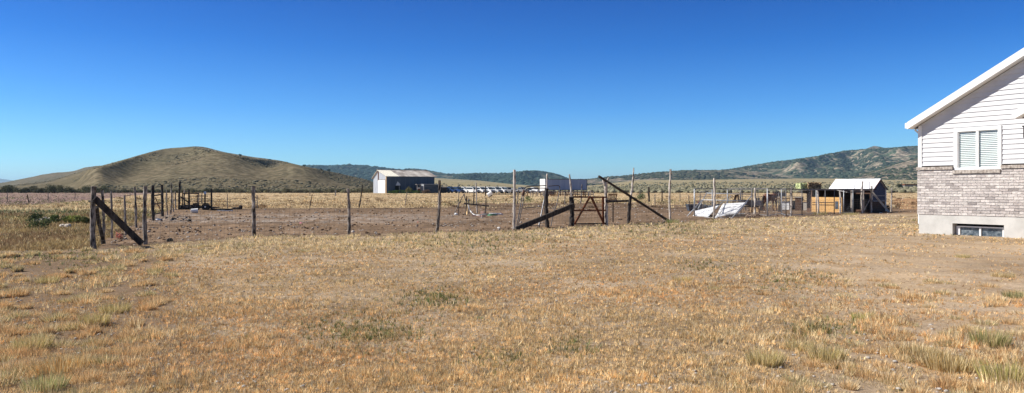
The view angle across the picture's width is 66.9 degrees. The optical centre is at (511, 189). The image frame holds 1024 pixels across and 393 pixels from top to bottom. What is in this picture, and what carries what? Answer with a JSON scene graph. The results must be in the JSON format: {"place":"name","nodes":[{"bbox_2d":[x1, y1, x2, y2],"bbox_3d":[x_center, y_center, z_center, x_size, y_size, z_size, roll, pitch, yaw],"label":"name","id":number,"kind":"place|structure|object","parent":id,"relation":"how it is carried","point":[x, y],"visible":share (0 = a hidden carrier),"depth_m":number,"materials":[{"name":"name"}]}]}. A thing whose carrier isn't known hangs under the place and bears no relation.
{"place":"outdoors","nodes":[
{"label":"outdoors","id":0,"kind":"place"},
{"bbox_2d":[0,179,12,182],"bbox_3d":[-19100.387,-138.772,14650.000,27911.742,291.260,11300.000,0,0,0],"label":"hill","id":1,"kind":"structure","parent":0,"point":[3,180],"depth_m":12424.32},
{"bbox_2d":[0,166,97,185],"bbox_3d":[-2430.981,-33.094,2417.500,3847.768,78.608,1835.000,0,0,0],"label":"hill","id":2,"kind":"structure","parent":0,"point":[44,177],"depth_m":1964.75,"materials":[{"name":"plant"}]},
{"bbox_2d":[0,146,372,189],"bbox_3d":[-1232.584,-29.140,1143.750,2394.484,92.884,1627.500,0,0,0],"label":"hill","id":3,"kind":"structure","parent":0,"point":[132,172],"depth_m":507.47,"materials":[{"name":"plant"}]},
{"bbox_2d":[0,148,372,189],"bbox_3d":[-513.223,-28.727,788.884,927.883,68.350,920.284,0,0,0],"label":"brush","id":4,"kind":"object","parent":3,"relation":"on","point":[264,184],"visible":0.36,"depth_m":457.25,"materials":[{"name":"green plant"}]},
{"bbox_2d":[329,166,372,179],"bbox_3d":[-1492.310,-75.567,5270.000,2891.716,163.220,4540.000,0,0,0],"label":"hill","id":5,"kind":"structure","parent":0,"point":[355,168],"depth_m":4387.24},
{"bbox_2d":[301,163,400,181],"bbox_3d":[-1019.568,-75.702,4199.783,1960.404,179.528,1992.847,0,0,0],"label":"brush","id":6,"kind":"object","parent":5,"relation":"on","point":[361,171],"visible":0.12,"depth_m":4318.93,"materials":[{"name":"green plant"}]},
{"bbox_2d":[0,192,917,208],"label":"dry grass","id":7,"kind":"structure","parent":0,"point":[117,205],"depth_m":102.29,"materials":[{"name":"plant"}]},
{"bbox_2d":[408,169,559,184],"bbox_3d":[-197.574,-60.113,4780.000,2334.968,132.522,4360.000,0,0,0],"label":"hill","id":8,"kind":"structure","parent":0,"point":[446,176],"depth_m":3699.97,"materials":[{"name":"plant"}]},
{"bbox_2d":[401,168,568,185],"bbox_3d":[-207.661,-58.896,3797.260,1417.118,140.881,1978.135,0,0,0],"label":"brush","id":9,"kind":"object","parent":8,"relation":"on","point":[498,177],"visible":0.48,"depth_m":3307.45,"materials":[{"name":"green plant"}]},
{"bbox_2d":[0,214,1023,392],"bbox_3d":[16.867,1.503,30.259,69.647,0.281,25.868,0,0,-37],"label":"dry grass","id":10,"kind":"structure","parent":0,"point":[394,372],"depth_m":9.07,"materials":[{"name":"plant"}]},
{"bbox_2d":[0,178,1023,392],"bbox_3d":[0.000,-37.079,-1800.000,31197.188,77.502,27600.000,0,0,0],"label":"ground","id":11,"kind":"structure","parent":0,"point":[953,263],"depth_m":15.20,"materials":[{"name":"plant"}]},
{"bbox_2d":[3,185,18,192],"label":"dark shrub","id":12,"kind":"object","parent":11,"relation":"on","point":[10,190],"visible":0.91,"depth_m":266.14,"materials":[{"name":"green plant"}]},
{"bbox_2d":[12,187,26,192],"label":"dark shrub","id":13,"kind":"object","parent":11,"relation":"on","point":[20,190],"visible":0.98,"depth_m":265.15,"materials":[{"name":"green plant"}]},
{"bbox_2d":[1,331,55,349],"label":"grass tuft","id":14,"kind":"object","parent":11,"relation":"on","point":[33,343],"visible":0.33,"depth_m":7.72,"materials":[{"name":"plant"}]},
{"bbox_2d":[23,186,38,192],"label":"dark shrub","id":15,"kind":"object","parent":11,"relation":"on","point":[36,187],"visible":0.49,"depth_m":287.74,"materials":[{"name":"green plant"}]},
{"bbox_2d":[26,213,45,219],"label":"shrub","id":16,"kind":"object","parent":11,"relation":"on","point":[34,215],"visible":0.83,"depth_m":40.50,"materials":[{"name":"green plant"}]},
{"bbox_2d":[29,187,44,192],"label":"dark shrub","id":17,"kind":"object","parent":11,"relation":"on","point":[40,190],"visible":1,"depth_m":266.81,"materials":[{"name":"green plant"}]},
{"bbox_2d":[25,218,51,227],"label":"shrub","id":18,"kind":"object","parent":11,"relation":"on","point":[44,221],"visible":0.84,"depth_m":32.15,"materials":[{"name":"green plant"}]},
{"bbox_2d":[5,192,78,202],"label":"wire fence","id":19,"kind":"object","parent":11,"relation":"on","point":[7,194],"visible":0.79,"depth_m":99.15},
{"bbox_2d":[16,369,74,392],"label":"grass tuft","id":20,"kind":"object","parent":11,"relation":"on","point":[44,382],"visible":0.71,"depth_m":6.17,"materials":[{"name":"plant"}]},
{"bbox_2d":[34,274,59,283],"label":"grass tuft","id":21,"kind":"object","parent":11,"relation":"on","point":[44,279],"visible":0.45,"depth_m":13.34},
{"bbox_2d":[43,185,56,192],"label":"dark shrub","id":22,"kind":"object","parent":11,"relation":"on","point":[51,190],"visible":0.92,"depth_m":270.41,"materials":[{"name":"green plant"}]},
{"bbox_2d":[44,184,57,192],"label":"dark shrub","id":23,"kind":"object","parent":11,"relation":"on","point":[45,187],"visible":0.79,"depth_m":270.51,"materials":[{"name":"green plant"}]},
{"bbox_2d":[47,214,68,222],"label":"shrub","id":24,"kind":"object","parent":11,"relation":"on","point":[54,217],"visible":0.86,"depth_m":36.88,"materials":[{"name":"green plant"}]},
{"bbox_2d":[25,351,91,376],"bbox_3d":[-3.966,1.542,6.780,0.530,0.196,0.525,0,0,0],"label":"grass tuft","id":25,"kind":"object","parent":11,"relation":"on","point":[54,365],"visible":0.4,"depth_m":6.76,"materials":[{"name":"plant"}]},
{"bbox_2d":[54,185,70,192],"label":"dark shrub","id":26,"kind":"object","parent":11,"relation":"on","point":[60,188],"visible":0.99,"depth_m":263.41,"materials":[{"name":"green plant"}]},
{"bbox_2d":[64,215,80,222],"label":"shrub","id":27,"kind":"object","parent":11,"relation":"on","point":[71,218],"visible":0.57,"depth_m":37.28,"materials":[{"name":"green plant"}]},
{"bbox_2d":[68,187,77,192],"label":"dark shrub","id":28,"kind":"object","parent":11,"relation":"on","point":[72,190],"visible":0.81,"depth_m":276.16,"materials":[{"name":"green plant"}]},
{"bbox_2d":[75,216,89,223],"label":"shrub","id":29,"kind":"object","parent":11,"relation":"on","point":[82,219],"visible":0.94,"depth_m":36.34,"materials":[{"name":"green plant"}]},
{"bbox_2d":[76,185,90,192],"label":"dark shrub","id":30,"kind":"object","parent":11,"relation":"on","point":[84,187],"visible":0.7,"depth_m":290.01,"materials":[{"name":"green plant"}]},
{"bbox_2d":[0,204,169,250],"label":"weeds","id":31,"kind":"object","parent":11,"relation":"on","point":[40,238],"visible":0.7,"depth_m":29.22,"materials":[{"name":"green plant"}]},
{"bbox_2d":[74,310,115,326],"bbox_3d":[-4.942,1.531,9.174,0.432,0.218,0.432,0,0,0],"label":"grass tuft","id":32,"kind":"object","parent":11,"relation":"on","point":[104,319],"visible":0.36,"depth_m":9.13,"materials":[{"name":"plant"}]},
{"bbox_2d":[96,184,110,192],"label":"dark shrub","id":33,"kind":"object","parent":11,"relation":"on","point":[105,188],"visible":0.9,"depth_m":271.90,"materials":[{"name":"green plant"}]},
{"bbox_2d":[95,300,132,313],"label":"grass tuft","id":34,"kind":"object","parent":11,"relation":"on","point":[123,308],"visible":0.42,"depth_m":10.07,"materials":[{"name":"plant"}]},
{"bbox_2d":[96,181,202,243],"bbox_3d":[-23.248,0.523,53.249,0.985,2.470,68.308,0,0,-19],"label":"wire fence","id":35,"kind":"object","parent":11,"relation":"on","point":[153,204],"visible":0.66,"depth_m":40.58,"materials":[{"name":"metal"}]},
{"bbox_2d":[146,267,163,272],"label":"grass tuft","id":36,"kind":"object","parent":11,"relation":"on","point":[155,270],"visible":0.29,"depth_m":14.98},
{"bbox_2d":[0,189,369,192],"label":"sagebrush","id":37,"kind":"object","parent":11,"relation":"on","point":[341,191],"visible":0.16,"depth_m":298.47,"materials":[{"name":"green plant"}]},
{"bbox_2d":[181,189,219,209],"bbox_3d":[-24.916,0.781,61.143,3.042,1.722,1.950,0,0,0],"label":"metal frame","id":38,"kind":"object","parent":11,"relation":"on","point":[205,206],"visible":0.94,"depth_m":60.46,"materials":[{"name":"black metal"}]},
{"bbox_2d":[212,208,232,209],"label":"timber beam","id":39,"kind":"structure","parent":11,"relation":"on","point":[222,208],"depth_m":60.48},
{"bbox_2d":[281,188,290,192],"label":"dark shrub","id":40,"kind":"object","parent":11,"relation":"on","point":[285,190],"visible":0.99,"depth_m":284.32,"materials":[{"name":"green plant"}]},
{"bbox_2d":[201,184,581,207],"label":"wire fence","id":41,"kind":"object","parent":11,"relation":"on","point":[393,197],"visible":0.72,"depth_m":73.05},
{"bbox_2d":[371,169,436,192],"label":"barn","id":42,"kind":"structure","parent":11,"relation":"on","point":[385,180],"depth_m":265.13,"materials":[{"name":"metal"}]},
{"bbox_2d":[378,180,384,192],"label":"door","id":43,"kind":"structure","parent":42,"relation":"in","point":[381,183],"depth_m":263.28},
{"bbox_2d":[420,184,437,192],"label":"storage container","id":44,"kind":"object","parent":11,"relation":"on","point":[432,188],"visible":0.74,"depth_m":264.16,"materials":[{"name":"metal"}]},
{"bbox_2d":[441,184,446,192],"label":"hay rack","id":45,"kind":"object","parent":11,"relation":"on","point":[443,190],"visible":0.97,"depth_m":267.90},
{"bbox_2d":[447,187,456,192],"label":"parked van","id":46,"kind":"object","parent":11,"relation":"on","point":[452,189],"visible":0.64,"depth_m":271.16,"materials":[{"name":"blue paint"}]},
{"bbox_2d":[454,187,464,192],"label":"parked van","id":47,"kind":"object","parent":11,"relation":"on","point":[459,189],"visible":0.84,"depth_m":271.03,"materials":[{"name":"blue paint"}]},
{"bbox_2d":[454,193,489,214],"bbox_3d":[-2.580,0.930,49.557,2.288,1.479,0.195,0,0,0],"label":"stick frame","id":48,"kind":"object","parent":11,"relation":"on","point":[466,203],"visible":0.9,"depth_m":49.57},
{"bbox_2d":[466,187,480,192],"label":"parked van","id":49,"kind":"object","parent":11,"relation":"on","point":[470,189],"visible":0.83,"depth_m":268.98,"materials":[{"name":"white paint"}]},
{"bbox_2d":[475,183,485,212],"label":"wire fence","id":50,"kind":"object","parent":11,"relation":"on","point":[476,196],"visible":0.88,"depth_m":52.73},
{"bbox_2d":[475,187,487,192],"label":"parked van","id":51,"kind":"object","parent":11,"relation":"on","point":[481,189],"visible":0.56,"depth_m":268.79,"materials":[{"name":"white paint"}]},
{"bbox_2d":[482,187,494,192],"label":"parked van","id":52,"kind":"object","parent":11,"relation":"on","point":[489,189],"visible":0.61,"depth_m":269.51,"materials":[{"name":"white paint"}]},
{"bbox_2d":[88,168,891,248],"bbox_3d":[6.971,0.362,39.023,51.424,2.835,2.580,0,0,-42],"label":"wire fence","id":53,"kind":"object","parent":11,"relation":"on","point":[95,200],"visible":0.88,"depth_m":28.48,"materials":[{"name":"wood"}]},
{"bbox_2d":[573,196,606,224],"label":"wooden gate","id":54,"kind":"structure","parent":53,"relation":"attached to","point":[596,208],"depth_m":35.14,"materials":[{"name":"wood"}]},
{"bbox_2d":[492,187,502,192],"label":"parked van","id":55,"kind":"object","parent":11,"relation":"on","point":[497,189],"visible":0.63,"depth_m":269.08,"materials":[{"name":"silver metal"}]},
{"bbox_2d":[102,202,910,245],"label":"weeds","id":56,"kind":"object","parent":11,"relation":"on","point":[209,218],"visible":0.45,"depth_m":37.13,"materials":[{"name":"green plant"}]},
{"bbox_2d":[504,187,512,192],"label":"pickup truck","id":57,"kind":"object","parent":11,"relation":"on","point":[508,189],"visible":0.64,"depth_m":268.67,"materials":[{"name":"grey paint"}]},
{"bbox_2d":[492,192,525,194],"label":"rail fence","id":58,"kind":"object","parent":11,"relation":"on","point":[505,193],"visible":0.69,"depth_m":199.94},
{"bbox_2d":[0,234,1023,392],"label":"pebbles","id":59,"kind":"object","parent":11,"relation":"on","point":[695,371],"visible":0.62,"depth_m":7.96,"materials":[{"name":"grey stone"}]},
{"bbox_2d":[435,183,589,190],"bbox_3d":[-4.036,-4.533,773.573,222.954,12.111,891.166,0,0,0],"label":"sagebrush","id":60,"kind":"object","parent":11,"relation":"on","point":[496,185],"visible":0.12,"depth_m":813.49,"materials":[{"name":"green plant"}]},
{"bbox_2d":[516,187,528,192],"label":"pickup truck","id":61,"kind":"object","parent":11,"relation":"on","point":[521,189],"visible":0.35,"depth_m":269.45,"materials":[{"name":"grey paint"}]},
{"bbox_2d":[516,185,545,226],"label":"pipe gate","id":62,"kind":"structure","parent":11,"relation":"on","point":[523,192],"depth_m":32.53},
{"bbox_2d":[515,203,574,228],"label":"brace beam","id":63,"kind":"structure","parent":11,"relation":"on","point":[546,216],"depth_m":32.91,"materials":[{"name":"wood"}]},
{"bbox_2d":[540,185,559,224],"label":"pipe gate","id":64,"kind":"structure","parent":11,"relation":"on","point":[557,200],"depth_m":34.80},
{"bbox_2d":[526,190,592,195],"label":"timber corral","id":65,"kind":"object","parent":11,"relation":"on","point":[577,193],"visible":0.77,"depth_m":173.46,"materials":[{"name":"brown wood"}]},
{"bbox_2d":[540,179,586,193],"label":"semi trailer","id":66,"kind":"object","parent":11,"relation":"on","point":[563,184],"visible":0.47,"depth_m":218.53,"materials":[{"name":"white metal"}]},
{"bbox_2d":[608,193,616,221],"bbox_3d":[4.872,0.900,37.458,0.467,1.439,0.135,0,0,0],"label":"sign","id":67,"kind":"object","parent":11,"relation":"on","point":[613,194],"visible":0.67,"depth_m":37.43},
{"bbox_2d":[598,175,669,220],"bbox_3d":[5.890,0.482,36.948,5.583,2.278,0.144,0,0,-45],"label":"leaning pole","id":68,"kind":"object","parent":11,"relation":"on","point":[635,199],"visible":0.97,"depth_m":36.78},
{"bbox_2d":[634,192,646,199],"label":"shrub","id":69,"kind":"object","parent":11,"relation":"on","point":[642,196],"visible":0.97,"depth_m":111.80,"materials":[{"name":"green plant"}]},
{"bbox_2d":[593,187,740,201],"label":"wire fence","id":70,"kind":"object","parent":11,"relation":"on","point":[658,197],"visible":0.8,"depth_m":103.28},
{"bbox_2d":[665,218,678,222],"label":"grass tuft","id":71,"kind":"object","parent":11,"relation":"on","point":[672,221],"visible":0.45,"depth_m":37.49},
{"bbox_2d":[672,275,692,281],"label":"grass tuft","id":72,"kind":"object","parent":11,"relation":"on","point":[682,278],"visible":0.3,"depth_m":13.64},
{"bbox_2d":[693,205,719,216],"bbox_3d":[11.679,1.275,47.379,1.377,0.614,4.161,0,0,24],"label":"white tarp","id":73,"kind":"object","parent":11,"relation":"on","point":[708,212],"visible":0.75,"depth_m":47.02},
{"bbox_2d":[687,193,751,217],"bbox_3d":[12.344,0.909,46.540,3.254,1.447,5.906,0,0,30],"label":"fallen panel","id":74,"kind":"object","parent":11,"relation":"on","point":[722,201],"visible":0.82,"depth_m":47.23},
{"bbox_2d":[715,202,745,216],"bbox_3d":[13.106,1.198,46.996,1.320,0.814,5.173,0,0,27],"label":"white tarp","id":75,"kind":"object","parent":11,"relation":"on","point":[729,208],"visible":0.79,"depth_m":47.31,"materials":[{"name":"plastic"}]},
{"bbox_2d":[725,213,745,216],"bbox_3d":[13.280,1.480,45.719,2.242,0.238,0.194,0,0,-35],"label":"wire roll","id":76,"kind":"object","parent":11,"relation":"on","point":[730,214],"visible":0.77,"depth_m":45.42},
{"bbox_2d":[578,181,917,192],"bbox_3d":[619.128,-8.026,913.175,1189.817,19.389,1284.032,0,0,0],"label":"sagebrush","id":77,"kind":"object","parent":11,"relation":"on","point":[640,188],"visible":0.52,"depth_m":539.72,"materials":[{"name":"green plant"}]},
{"bbox_2d":[697,189,801,208],"bbox_3d":[19.646,0.770,64.000,8.655,1.660,0.043,0,0,0],"label":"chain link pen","id":78,"kind":"object","parent":11,"relation":"on","point":[742,196],"visible":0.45,"depth_m":63.99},
{"bbox_2d":[737,198,762,210],"bbox_3d":[18.460,1.109,60.100,1.776,0.982,1.200,0,0,0],"label":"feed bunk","id":79,"kind":"object","parent":11,"relation":"on","point":[758,203],"visible":0.52,"depth_m":59.66,"materials":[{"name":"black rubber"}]},
{"bbox_2d":[745,212,761,217],"bbox_3d":[14.129,1.472,45.431,0.981,0.317,4.865,0,0,17],"label":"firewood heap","id":80,"kind":"object","parent":11,"relation":"on","point":[751,215],"visible":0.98,"depth_m":44.18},
{"bbox_2d":[742,346,788,367],"bbox_3d":[2.310,1.542,7.090,0.431,0.197,0.428,0,0,0],"label":"grass tuft","id":81,"kind":"object","parent":11,"relation":"on","point":[768,360],"visible":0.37,"depth_m":7.02,"materials":[{"name":"plant"}]},
{"bbox_2d":[762,191,779,210],"bbox_3d":[20.111,0.858,59.875,2.394,1.534,0.616,0,0,-33],"label":"bay horse","id":82,"kind":"object","parent":11,"relation":"on","point":[773,197],"visible":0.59,"depth_m":59.50},
{"bbox_2d":[694,188,852,216],"bbox_3d":[16.955,0.766,48.683,13.151,1.768,4.875,0,0,-10],"label":"chain link pen","id":83,"kind":"object","parent":11,"relation":"on","point":[785,202],"visible":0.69,"depth_m":48.61,"materials":[{"name":"metal"}]},
{"bbox_2d":[775,192,794,211],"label":"gate posts","id":84,"kind":"object","parent":11,"relation":"on","point":[778,198],"visible":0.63,"depth_m":55.97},
{"bbox_2d":[782,201,789,209],"bbox_3d":[22.005,1.265,62.199,0.660,0.670,0.590,0,0,32],"label":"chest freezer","id":85,"kind":"object","parent":11,"relation":"on","point":[788,203],"visible":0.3,"depth_m":61.96,"materials":[{"name":"white paint"}]},
{"bbox_2d":[794,197,803,209],"bbox_3d":[22.778,1.091,61.476,0.594,1.018,0.690,0,0,32],"label":"wooden box","id":86,"kind":"object","parent":11,"relation":"on","point":[799,202],"visible":0.86,"depth_m":61.22,"materials":[{"name":"brown wood"}]},
{"bbox_2d":[782,336,817,351],"bbox_3d":[2.885,1.556,7.751,0.378,0.168,0.358,0,0,0],"label":"grass tuft","id":87,"kind":"object","parent":11,"relation":"on","point":[798,345],"visible":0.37,"depth_m":7.72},
{"bbox_2d":[813,211,827,214],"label":"grass tuft","id":88,"kind":"object","parent":11,"relation":"on","point":[819,213],"visible":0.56,"depth_m":49.47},
{"bbox_2d":[803,342,851,362],"bbox_3d":[2.954,1.534,7.252,0.448,0.211,0.424,0,0,28],"label":"grass tuft","id":89,"kind":"object","parent":11,"relation":"on","point":[830,353],"visible":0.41,"depth_m":7.21,"materials":[{"name":"plant"}]},
{"bbox_2d":[787,189,876,212],"bbox_3d":[23.326,0.765,55.350,6.844,1.670,7.707,0,0,0],"label":"animal shelter","id":90,"kind":"object","parent":11,"relation":"on","point":[851,199],"visible":0.62,"depth_m":55.70,"materials":[{"name":"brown wood"}]},
{"bbox_2d":[795,183,807,188],"bbox_3d":[21.068,-0.274,56.401,0.646,0.497,1.086,0,0,0],"label":"hay bale","id":91,"kind":"object","parent":90,"relation":"on","point":[801,186],"visible":0.97,"depth_m":55.92},
{"bbox_2d":[829,179,887,211],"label":"garden shed","id":92,"kind":"structure","parent":11,"relation":"on","point":[880,187],"depth_m":57.01,"materials":[{"name":"white"}]},
{"bbox_2d":[850,310,875,320],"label":"grass tuft","id":93,"kind":"object","parent":11,"relation":"on","point":[860,316],"visible":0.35,"depth_m":9.54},
{"bbox_2d":[872,191,889,211],"bbox_3d":[25.844,0.806,54.450,1.349,1.657,0.040,0,0,14],"label":"leaning board","id":94,"kind":"object","parent":11,"relation":"on","point":[881,203],"visible":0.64,"depth_m":54.42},
{"bbox_2d":[902,184,916,186],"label":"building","id":95,"kind":"structure","parent":11,"relation":"on","point":[909,185],"depth_m":700.00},
{"bbox_2d":[894,341,944,359],"bbox_3d":[3.901,1.549,7.405,0.464,0.183,0.474,0,0,0],"label":"grass tuft","id":96,"kind":"object","parent":11,"relation":"on","point":[916,350],"visible":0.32,"depth_m":7.39,"materials":[{"name":"plant"}]},
{"bbox_2d":[919,349,978,373],"bbox_3d":[3.950,1.549,6.989,0.528,0.182,0.504,0,0,0],"label":"grass tuft","id":97,"kind":"object","parent":11,"relation":"on","point":[954,365],"visible":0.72,"depth_m":6.92,"materials":[{"name":"plant"}]},
{"bbox_2d":[954,254,969,257],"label":"grass tuft","id":98,"kind":"object","parent":11,"relation":"on","point":[963,256],"visible":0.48,"depth_m":18.19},
{"bbox_2d":[905,48,1023,237],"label":"house","id":99,"kind":"structure","parent":11,"relation":"on","point":[970,174],"depth_m":26.75,"materials":[{"name":"white vinyl siding"},{"name":"grey brick"},{"name":"asphalt shingle"}]},
{"bbox_2d":[954,125,1002,169],"bbox_3d":[16.098,-1.433,26.776,0.145,1.474,1.578,0,0,-32],"label":"window","id":100,"kind":"structure","parent":99,"relation":"in","point":[975,148],"depth_m":26.74,"materials":[{"name":"white paint"}]},
{"bbox_2d":[956,223,1003,236],"bbox_3d":[16.255,1.418,26.828,0.162,0.465,1.684,0,0,-32],"label":"basement window","id":101,"kind":"structure","parent":99,"relation":"in","point":[962,229],"depth_m":26.81,"materials":[{"name":"glass"}]},
{"bbox_2d":[964,326,1015,348],"bbox_3d":[4.944,1.527,8.004,0.506,0.225,0.529,0,0,0],"label":"grass tuft","id":102,"kind":"object","parent":11,"relation":"on","point":[999,339],"visible":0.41,"depth_m":7.92,"materials":[{"name":"plant"}]},
{"bbox_2d":[971,356,1023,385],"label":"grass tuft","id":103,"kind":"object","parent":11,"relation":"on","point":[1011,369],"visible":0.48,"depth_m":6.52,"materials":[{"name":"plant"}]},
{"bbox_2d":[990,272,1014,277],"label":"grass tuft","id":104,"kind":"object","parent":11,"relation":"on","point":[1007,276],"visible":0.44,"depth_m":14.11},
{"bbox_2d":[1001,289,1023,298],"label":"grass tuft","id":105,"kind":"object","parent":11,"relation":"on","point":[1016,295],"visible":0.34,"depth_m":11.36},
{"bbox_2d":[0,0,1023,180],"label":"sky","id":106,"kind":"structure","parent":0,"point":[581,89],"materials":[{"name":"blue"}]},
{"bbox_2d":[587,170,777,185],"bbox_3d":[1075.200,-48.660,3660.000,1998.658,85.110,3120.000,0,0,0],"label":"hill","id":107,"kind":"structure","parent":0,"point":[595,181],"depth_m":2779.56,"materials":[{"name":"plant"}]},
{"bbox_2d":[587,169,792,184],"bbox_3d":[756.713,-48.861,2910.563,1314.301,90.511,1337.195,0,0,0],"label":"brush","id":108,"kind":"object","parent":107,"relation":"on","point":[680,174],"visible":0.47,"depth_m":2729.73,"materials":[{"name":"green plant"}]},
{"bbox_2d":[685,202,717,210],"bbox_3d":[14.562,1.230,59.048,2.496,0.740,1.000,0,0,0],"label":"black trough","id":109,"kind":"object","parent":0,"point":[690,208],"visible":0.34,"depth_m":58.63,"materials":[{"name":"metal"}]},
{"bbox_2d":[732,194,738,202],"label":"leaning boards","id":110,"kind":"object","parent":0,"point":[736,197],"visible":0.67,"depth_m":61.98,"materials":[{"name":"brown wood"}]},
{"bbox_2d":[803,182,821,188],"bbox_3d":[21.776,-0.289,56.250,1.066,0.550,1.198,0,0,0],"label":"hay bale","id":111,"kind":"object","parent":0,"point":[814,185],"visible":0.84,"depth_m":55.70},
{"bbox_2d":[734,146,917,177],"bbox_3d":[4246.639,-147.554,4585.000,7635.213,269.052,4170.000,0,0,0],"label":"hill","id":112,"kind":"structure","parent":0,"point":[899,154],"depth_m":3309.88,"materials":[{"name":"plant"}]},
{"bbox_2d":[724,146,917,178],"bbox_3d":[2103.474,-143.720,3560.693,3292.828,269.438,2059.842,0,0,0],"label":"brush","id":113,"kind":"object","parent":112,"relation":"on","point":[846,173],"visible":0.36,"depth_m":3325.68,"materials":[{"name":"green plant"}]},
{"bbox_2d":[852,158,917,179],"bbox_3d":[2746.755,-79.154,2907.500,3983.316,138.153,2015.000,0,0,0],"label":"hill","id":114,"kind":"structure","parent":0,"point":[913,162],"depth_m":2248.94,"materials":[{"name":"plant"}]},
{"bbox_2d":[845,157,917,179],"bbox_3d":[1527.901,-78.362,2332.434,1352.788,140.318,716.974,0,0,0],"label":"brush","id":115,"kind":"object","parent":114,"relation":"on","point":[902,172],"visible":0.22,"depth_m":2188.11,"materials":[{"name":"green plant"}]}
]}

